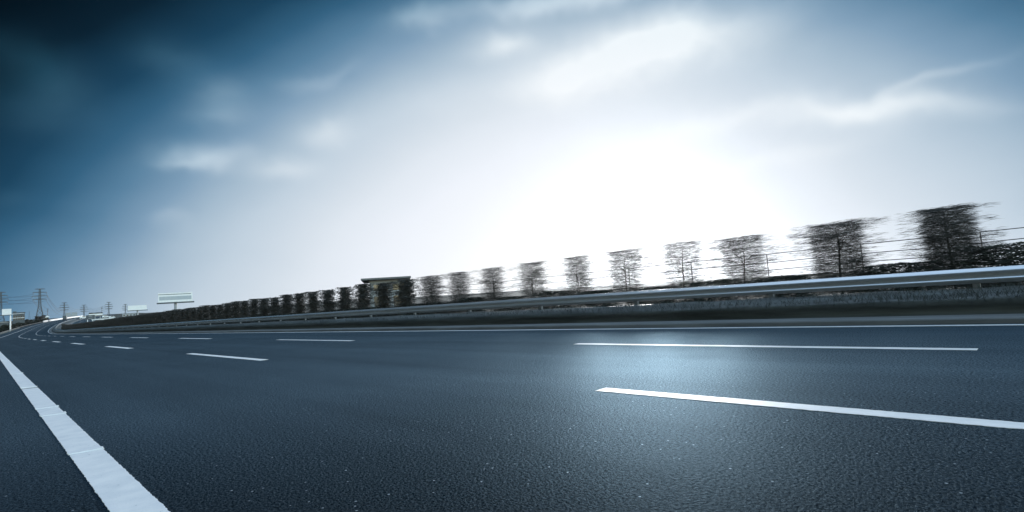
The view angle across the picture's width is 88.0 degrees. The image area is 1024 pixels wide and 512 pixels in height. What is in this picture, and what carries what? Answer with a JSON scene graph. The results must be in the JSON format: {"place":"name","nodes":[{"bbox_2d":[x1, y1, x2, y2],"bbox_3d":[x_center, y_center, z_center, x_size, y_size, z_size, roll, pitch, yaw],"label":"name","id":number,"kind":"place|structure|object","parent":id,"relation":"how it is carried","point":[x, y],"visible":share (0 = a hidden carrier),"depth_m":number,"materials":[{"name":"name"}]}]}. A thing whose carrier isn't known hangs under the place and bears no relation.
{"place":"outdoors","nodes":[
{"label":"outdoors","id":0,"kind":"place"},
{"bbox_2d":[71,305,627,323],"bbox_3d":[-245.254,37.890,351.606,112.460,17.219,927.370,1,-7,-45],"label":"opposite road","id":1,"kind":"structure","parent":0,"point":[84,320],"depth_m":424.81,"materials":[{"name":"grey asphalt"}]},
{"bbox_2d":[341,308,358,317],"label":"shrub","id":2,"kind":"object","parent":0,"point":[350,309],"visible":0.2,"depth_m":34.08,"materials":[{"name":"green plant"}]},
{"bbox_2d":[0,317,1023,511],"bbox_3d":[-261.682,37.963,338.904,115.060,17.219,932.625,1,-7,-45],"label":"road","id":3,"kind":"structure","parent":0,"point":[887,418],"depth_m":4.21,"materials":[{"name":"grey asphalt"}]},
{"bbox_2d":[0,272,1023,333],"bbox_3d":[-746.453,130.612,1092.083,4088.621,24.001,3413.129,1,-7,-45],"label":"ground","id":4,"kind":"structure","parent":0,"point":[517,293],"depth_m":771.37,"materials":[{"name":"grey"}]},
{"bbox_2d":[0,292,8,320],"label":"pylon","id":5,"kind":"object","parent":4,"relation":"on","point":[1,295],"visible":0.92,"depth_m":721.71,"materials":[{"name":"metal"}]},
{"bbox_2d":[0,309,23,330],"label":"road sign","id":6,"kind":"object","parent":4,"relation":"on","point":[5,312],"visible":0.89,"depth_m":275.58,"materials":[{"name":"white metal"}]},
{"bbox_2d":[12,311,24,323],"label":"office block","id":7,"kind":"structure","parent":4,"relation":"on","point":[16,317],"depth_m":419.94,"materials":[{"name":"grey glass"}]},
{"bbox_2d":[0,320,50,333],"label":"guardrail","id":8,"kind":"object","parent":4,"relation":"on","point":[18,327],"visible":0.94,"depth_m":291.12,"materials":[{"name":"metal"}]},
{"bbox_2d":[33,288,47,315],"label":"pylon","id":9,"kind":"object","parent":4,"relation":"on","point":[39,298],"visible":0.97,"depth_m":726.53,"materials":[{"name":"metal"}]},
{"bbox_2d":[43,316,79,321],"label":"barrier","id":10,"kind":"object","parent":4,"relation":"on","point":[61,318],"visible":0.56,"depth_m":535.10,"materials":[{"name":"metal"}]},
{"bbox_2d":[59,302,68,315],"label":"pylon","id":11,"kind":"object","parent":4,"relation":"on","point":[64,307],"visible":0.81,"depth_m":1279.94,"materials":[{"name":"metal"}]},
{"bbox_2d":[66,312,76,316],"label":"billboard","id":12,"kind":"object","parent":4,"relation":"on","point":[71,315],"visible":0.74,"depth_m":640.24},
{"bbox_2d":[86,315,94,321],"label":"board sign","id":13,"kind":"object","parent":4,"relation":"on","point":[89,317],"visible":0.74,"depth_m":330.07,"materials":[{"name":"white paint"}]},
{"bbox_2d":[89,312,102,318],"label":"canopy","id":14,"kind":"object","parent":4,"relation":"on","point":[98,313],"visible":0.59,"depth_m":481.52,"materials":[{"name":"white metal"}]},
{"bbox_2d":[122,313,135,316],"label":"shed","id":15,"kind":"structure","parent":4,"relation":"on","point":[129,314],"depth_m":520.20,"materials":[{"name":"grey metal"}]},
{"bbox_2d":[128,305,146,314],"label":"billboard","id":16,"kind":"object","parent":4,"relation":"on","point":[137,308],"visible":0.8,"depth_m":419.88,"materials":[{"name":"white paint"}]},
{"bbox_2d":[157,292,193,308],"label":"billboard","id":17,"kind":"object","parent":4,"relation":"on","point":[174,298],"visible":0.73,"depth_m":289.76,"materials":[{"name":"white paint"}]},
{"bbox_2d":[361,276,410,315],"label":"roadside building","id":18,"kind":"structure","parent":4,"relation":"on","point":[375,281],"depth_m":61.89,"materials":[{"name":"paint"}]},
{"bbox_2d":[49,313,1023,333],"bbox_3d":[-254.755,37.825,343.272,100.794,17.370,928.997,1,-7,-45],"label":"kerb","id":19,"kind":"structure","parent":4,"relation":"on","point":[959,319],"depth_m":12.50,"materials":[{"name":"concrete"}]},
{"bbox_2d":[241,227,1023,316],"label":"wire fence","id":20,"kind":"object","parent":4,"relation":"on","point":[738,272],"visible":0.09,"depth_m":33.27,"materials":[{"name":"metal"}]},
{"bbox_2d":[0,0,1023,320],"label":"sky","id":21,"kind":"structure","parent":0,"point":[217,151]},
{"bbox_2d":[52,281,1023,332],"bbox_3d":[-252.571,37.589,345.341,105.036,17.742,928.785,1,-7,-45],"label":"grass bank","id":22,"kind":"structure","parent":0,"point":[934,307],"depth_m":13.60,"materials":[{"name":"green plant"}]},
{"bbox_2d":[138,314,144,323],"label":"evergreen tree","id":23,"kind":"object","parent":22,"relation":"on","point":[141,319],"visible":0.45,"depth_m":80.72,"materials":[{"name":"green plant"}]},
{"bbox_2d":[144,313,150,327],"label":"evergreen tree","id":24,"kind":"object","parent":22,"relation":"on","point":[146,318],"visible":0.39,"depth_m":77.27,"materials":[{"name":"green plant"}]},
{"bbox_2d":[148,313,155,323],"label":"evergreen tree","id":25,"kind":"object","parent":22,"relation":"on","point":[150,318],"visible":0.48,"depth_m":75.67,"materials":[{"name":"green plant"}]},
{"bbox_2d":[151,313,158,322],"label":"evergreen tree","id":26,"kind":"object","parent":22,"relation":"on","point":[154,316],"visible":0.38,"depth_m":74.00,"materials":[{"name":"green plant"}]},
{"bbox_2d":[155,312,163,326],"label":"evergreen tree","id":27,"kind":"object","parent":22,"relation":"on","point":[159,315],"visible":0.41,"depth_m":72.28,"materials":[{"name":"green plant"}]},
{"bbox_2d":[160,312,166,326],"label":"evergreen tree","id":28,"kind":"object","parent":22,"relation":"on","point":[162,319],"visible":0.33,"depth_m":70.50,"materials":[{"name":"green plant"}]},
{"bbox_2d":[163,310,171,326],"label":"evergreen tree","id":29,"kind":"object","parent":22,"relation":"on","point":[166,316],"visible":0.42,"depth_m":68.87,"materials":[{"name":"green plant"}]},
{"bbox_2d":[167,310,179,322],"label":"evergreen tree","id":30,"kind":"object","parent":22,"relation":"on","point":[172,317],"visible":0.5,"depth_m":67.18,"materials":[{"name":"green plant"}]},
{"bbox_2d":[173,309,179,325],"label":"evergreen tree","id":31,"kind":"object","parent":22,"relation":"on","point":[177,315],"visible":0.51,"depth_m":65.46,"materials":[{"name":"green plant"}]},
{"bbox_2d":[177,309,186,325],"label":"evergreen tree","id":32,"kind":"object","parent":22,"relation":"on","point":[181,311],"visible":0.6,"depth_m":63.73,"materials":[{"name":"green plant"}]},
{"bbox_2d":[181,308,191,321],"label":"evergreen tree","id":33,"kind":"object","parent":22,"relation":"on","point":[187,317],"visible":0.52,"depth_m":62.01,"materials":[{"name":"green plant"}]},
{"bbox_2d":[188,307,196,324],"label":"evergreen tree","id":34,"kind":"object","parent":22,"relation":"on","point":[193,315],"visible":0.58,"depth_m":60.32,"materials":[{"name":"green plant"}]},
{"bbox_2d":[193,307,203,324],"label":"evergreen tree","id":35,"kind":"object","parent":22,"relation":"on","point":[198,313],"visible":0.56,"depth_m":58.59,"materials":[{"name":"green plant"}]},
{"bbox_2d":[198,305,209,324],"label":"evergreen tree","id":36,"kind":"object","parent":22,"relation":"on","point":[204,308],"visible":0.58,"depth_m":57.01,"materials":[{"name":"green plant"}]},
{"bbox_2d":[205,305,217,323],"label":"evergreen tree","id":37,"kind":"object","parent":22,"relation":"on","point":[212,310],"visible":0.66,"depth_m":55.30,"materials":[{"name":"green plant"}]},
{"bbox_2d":[214,304,224,323],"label":"evergreen tree","id":38,"kind":"object","parent":22,"relation":"on","point":[219,308],"visible":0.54,"depth_m":53.56,"materials":[{"name":"green plant"}]},
{"bbox_2d":[217,303,232,323],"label":"evergreen tree","id":39,"kind":"object","parent":22,"relation":"on","point":[226,309],"visible":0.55,"depth_m":51.87,"materials":[{"name":"green plant"}]},
{"bbox_2d":[226,301,240,322],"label":"evergreen tree","id":40,"kind":"object","parent":22,"relation":"on","point":[234,311],"visible":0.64,"depth_m":50.18,"materials":[{"name":"green plant"}]},
{"bbox_2d":[234,300,249,322],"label":"evergreen tree","id":41,"kind":"object","parent":22,"relation":"on","point":[243,308],"visible":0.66,"depth_m":48.51,"materials":[{"name":"green plant"}]},
{"bbox_2d":[243,298,260,321],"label":"evergreen tree","id":42,"kind":"object","parent":22,"relation":"on","point":[253,308],"visible":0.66,"depth_m":46.89,"materials":[{"name":"green plant"}]},
{"bbox_2d":[255,298,271,321],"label":"evergreen tree","id":43,"kind":"object","parent":22,"relation":"on","point":[262,311],"visible":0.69,"depth_m":45.11,"materials":[{"name":"green plant"}]},
{"bbox_2d":[265,297,281,321],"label":"evergreen tree","id":44,"kind":"object","parent":22,"relation":"on","point":[275,304],"visible":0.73,"depth_m":43.38,"materials":[{"name":"green plant"}]},
{"bbox_2d":[275,294,294,320],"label":"evergreen tree","id":45,"kind":"object","parent":22,"relation":"on","point":[286,307],"visible":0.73,"depth_m":41.67,"materials":[{"name":"green plant"}]},
{"bbox_2d":[287,292,307,320],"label":"evergreen tree","id":46,"kind":"object","parent":22,"relation":"on","point":[299,306],"visible":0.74,"depth_m":40.02,"materials":[{"name":"green plant"}]},
{"bbox_2d":[302,291,322,319],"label":"evergreen tree","id":47,"kind":"object","parent":22,"relation":"on","point":[312,300],"visible":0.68,"depth_m":38.39,"materials":[{"name":"green plant"}]},
{"bbox_2d":[315,289,337,318],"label":"evergreen tree","id":48,"kind":"object","parent":22,"relation":"on","point":[327,296],"visible":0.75,"depth_m":36.69,"materials":[{"name":"green plant"}]},
{"bbox_2d":[321,309,345,318],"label":"shrub","id":49,"kind":"object","parent":22,"relation":"on","point":[333,311],"visible":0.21,"depth_m":35.70,"materials":[{"name":"green plant"}]},
{"bbox_2d":[331,286,356,317],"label":"evergreen tree","id":50,"kind":"object","parent":22,"relation":"on","point":[345,300],"visible":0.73,"depth_m":34.97,"materials":[{"name":"green plant"}]},
{"bbox_2d":[348,283,377,316],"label":"evergreen tree","id":51,"kind":"object","parent":22,"relation":"on","point":[362,300],"visible":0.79,"depth_m":33.23,"materials":[{"name":"green plant"}]},
{"bbox_2d":[356,307,380,317],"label":"shrub","id":52,"kind":"object","parent":22,"relation":"on","point":[362,308],"visible":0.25,"depth_m":32.34,"materials":[{"name":"green plant"}]},
{"bbox_2d":[367,282,397,316],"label":"evergreen tree","id":53,"kind":"object","parent":22,"relation":"on","point":[383,298],"visible":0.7,"depth_m":31.60,"materials":[{"name":"green plant"}]},
{"bbox_2d":[375,306,400,316],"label":"shrub","id":54,"kind":"object","parent":22,"relation":"on","point":[390,314],"visible":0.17,"depth_m":30.44,"materials":[{"name":"green plant"}]},
{"bbox_2d":[388,279,422,315],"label":"evergreen tree","id":55,"kind":"object","parent":22,"relation":"on","point":[404,298],"visible":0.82,"depth_m":29.91,"materials":[{"name":"green plant"}]},
{"bbox_2d":[402,303,435,314],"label":"shrub","id":56,"kind":"object","parent":22,"relation":"on","point":[421,304],"visible":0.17,"depth_m":28.81,"materials":[{"name":"green plant"}]},
{"bbox_2d":[407,275,447,313],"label":"evergreen tree","id":57,"kind":"object","parent":22,"relation":"on","point":[432,286],"visible":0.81,"depth_m":28.27,"materials":[{"name":"green plant"}]},
{"bbox_2d":[423,301,457,313],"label":"shrub","id":58,"kind":"object","parent":22,"relation":"on","point":[442,312],"visible":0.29,"depth_m":27.24,"materials":[{"name":"green plant"}]},
{"bbox_2d":[435,271,477,311],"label":"evergreen tree","id":59,"kind":"object","parent":22,"relation":"on","point":[457,290],"visible":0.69,"depth_m":26.62,"materials":[{"name":"green plant"}]},
{"bbox_2d":[451,296,491,312],"bbox_3d":[-1.810,2.445,25.692,1.431,0.976,2.567,1,-7,-45],"label":"shrub","id":60,"kind":"object","parent":22,"relation":"on","point":[467,299],"visible":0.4,"depth_m":25.66,"materials":[{"name":"green plant"}]},
{"bbox_2d":[474,266,516,310],"bbox_3d":[-0.883,1.770,24.914,1.460,2.506,2.598,1,-7,-44],"label":"evergreen tree","id":61,"kind":"object","parent":22,"relation":"on","point":[489,279],"visible":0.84,"depth_m":24.88,"materials":[{"name":"green plant"}]},
{"bbox_2d":[492,295,529,310],"bbox_3d":[-0.009,2.227,23.931,1.402,0.843,2.565,1,-7,-45],"label":"shrub","id":62,"kind":"object","parent":22,"relation":"on","point":[508,298],"visible":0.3,"depth_m":23.82,"materials":[{"name":"green plant"}]},
{"bbox_2d":[509,260,553,309],"bbox_3d":[0.926,1.502,23.136,2.618,2.504,1.374,-8,-6,38],"label":"evergreen tree","id":63,"kind":"object","parent":22,"relation":"on","point":[533,284],"visible":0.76,"depth_m":23.10,"materials":[{"name":"green plant"}]},
{"bbox_2d":[55,265,1023,330],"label":"guardrail","id":64,"kind":"object","parent":22,"relation":"on","point":[974,276],"visible":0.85,"depth_m":14.46,"materials":[{"name":"metal"}]},
{"bbox_2d":[528,289,577,308],"bbox_3d":[1.735,1.904,22.083,1.375,0.961,2.650,1,-7,-45],"label":"shrub","id":65,"kind":"object","parent":22,"relation":"on","point":[551,293],"visible":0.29,"depth_m":21.92,"materials":[{"name":"green plant"}]},
{"bbox_2d":[551,255,604,306],"bbox_3d":[2.713,1.234,21.357,1.420,2.504,2.625,0,-6,-40],"label":"evergreen tree","id":66,"kind":"object","parent":22,"relation":"on","point":[580,264],"visible":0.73,"depth_m":21.27,"materials":[{"name":"green plant"}]},
{"bbox_2d":[569,288,631,306],"bbox_3d":[3.362,1.711,20.351,1.431,0.843,2.662,1,-7,-45],"label":"shrub","id":67,"kind":"object","parent":22,"relation":"on","point":[599,292],"visible":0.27,"depth_m":20.24,"materials":[{"name":"green plant"}]},
{"bbox_2d":[596,246,659,305],"bbox_3d":[4.276,1.001,19.772,2.854,2.497,1.247,-8,-7,44],"label":"evergreen tree","id":68,"kind":"object","parent":22,"relation":"on","point":[624,266],"visible":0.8,"depth_m":19.73,"materials":[{"name":"green plant"}]},
{"bbox_2d":[625,284,686,304],"bbox_3d":[5.111,1.482,18.871,1.402,0.799,2.610,1,-7,-45],"label":"shrub","id":69,"kind":"object","parent":22,"relation":"on","point":[655,288],"visible":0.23,"depth_m":18.63,"materials":[{"name":"green plant"}]},
{"bbox_2d":[645,241,720,301],"bbox_3d":[5.918,0.750,18.151,2.891,2.510,1.362,-8,-6,41],"label":"evergreen tree","id":70,"kind":"object","parent":22,"relation":"on","point":[679,259],"visible":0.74,"depth_m":18.12,"materials":[{"name":"green plant"}]},
{"bbox_2d":[668,279,751,302],"bbox_3d":[6.542,1.212,17.276,1.375,0.891,2.584,1,-7,-45],"label":"shrub","id":71,"kind":"object","parent":22,"relation":"on","point":[706,283],"visible":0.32,"depth_m":17.18,"materials":[{"name":"green plant"}]},
{"bbox_2d":[700,235,785,298],"bbox_3d":[7.309,0.572,16.694,2.764,2.418,1.232,-8,-6,38],"label":"evergreen tree","id":72,"kind":"object","parent":22,"relation":"on","point":[744,268],"visible":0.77,"depth_m":16.68,"materials":[{"name":"green plant"}]},
{"bbox_2d":[745,273,829,298],"bbox_3d":[8.166,0.979,15.610,1.431,0.879,2.620,1,-7,-45],"label":"shrub","id":73,"kind":"object","parent":22,"relation":"on","point":[784,278],"visible":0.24,"depth_m":15.50,"materials":[{"name":"green plant"}]},
{"bbox_2d":[784,216,891,295],"bbox_3d":[9.201,0.276,14.864,2.787,2.463,1.520,-8,-6,42],"label":"evergreen tree","id":74,"kind":"object","parent":22,"relation":"on","point":[839,247],"visible":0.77,"depth_m":14.77,"materials":[{"name":"green plant"}]},
{"bbox_2d":[841,259,953,293],"bbox_3d":[9.960,0.660,13.820,1.402,0.974,2.519,1,-7,-45],"label":"shrub","id":75,"kind":"object","parent":22,"relation":"on","point":[879,269],"visible":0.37,"depth_m":13.62,"materials":[{"name":"green plant"}]},
{"bbox_2d":[894,202,1017,289],"bbox_3d":[10.899,0.002,13.142,2.296,2.504,1.467,-8,-6,39],"label":"evergreen tree","id":76,"kind":"object","parent":22,"relation":"on","point":[948,221],"visible":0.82,"depth_m":13.05,"materials":[{"name":"green plant"}]},
{"bbox_2d":[947,241,1023,288],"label":"shrub","id":77,"kind":"object","parent":22,"relation":"on","point":[991,255],"visible":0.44,"depth_m":12.42,"materials":[{"name":"green plant"}]}
]}

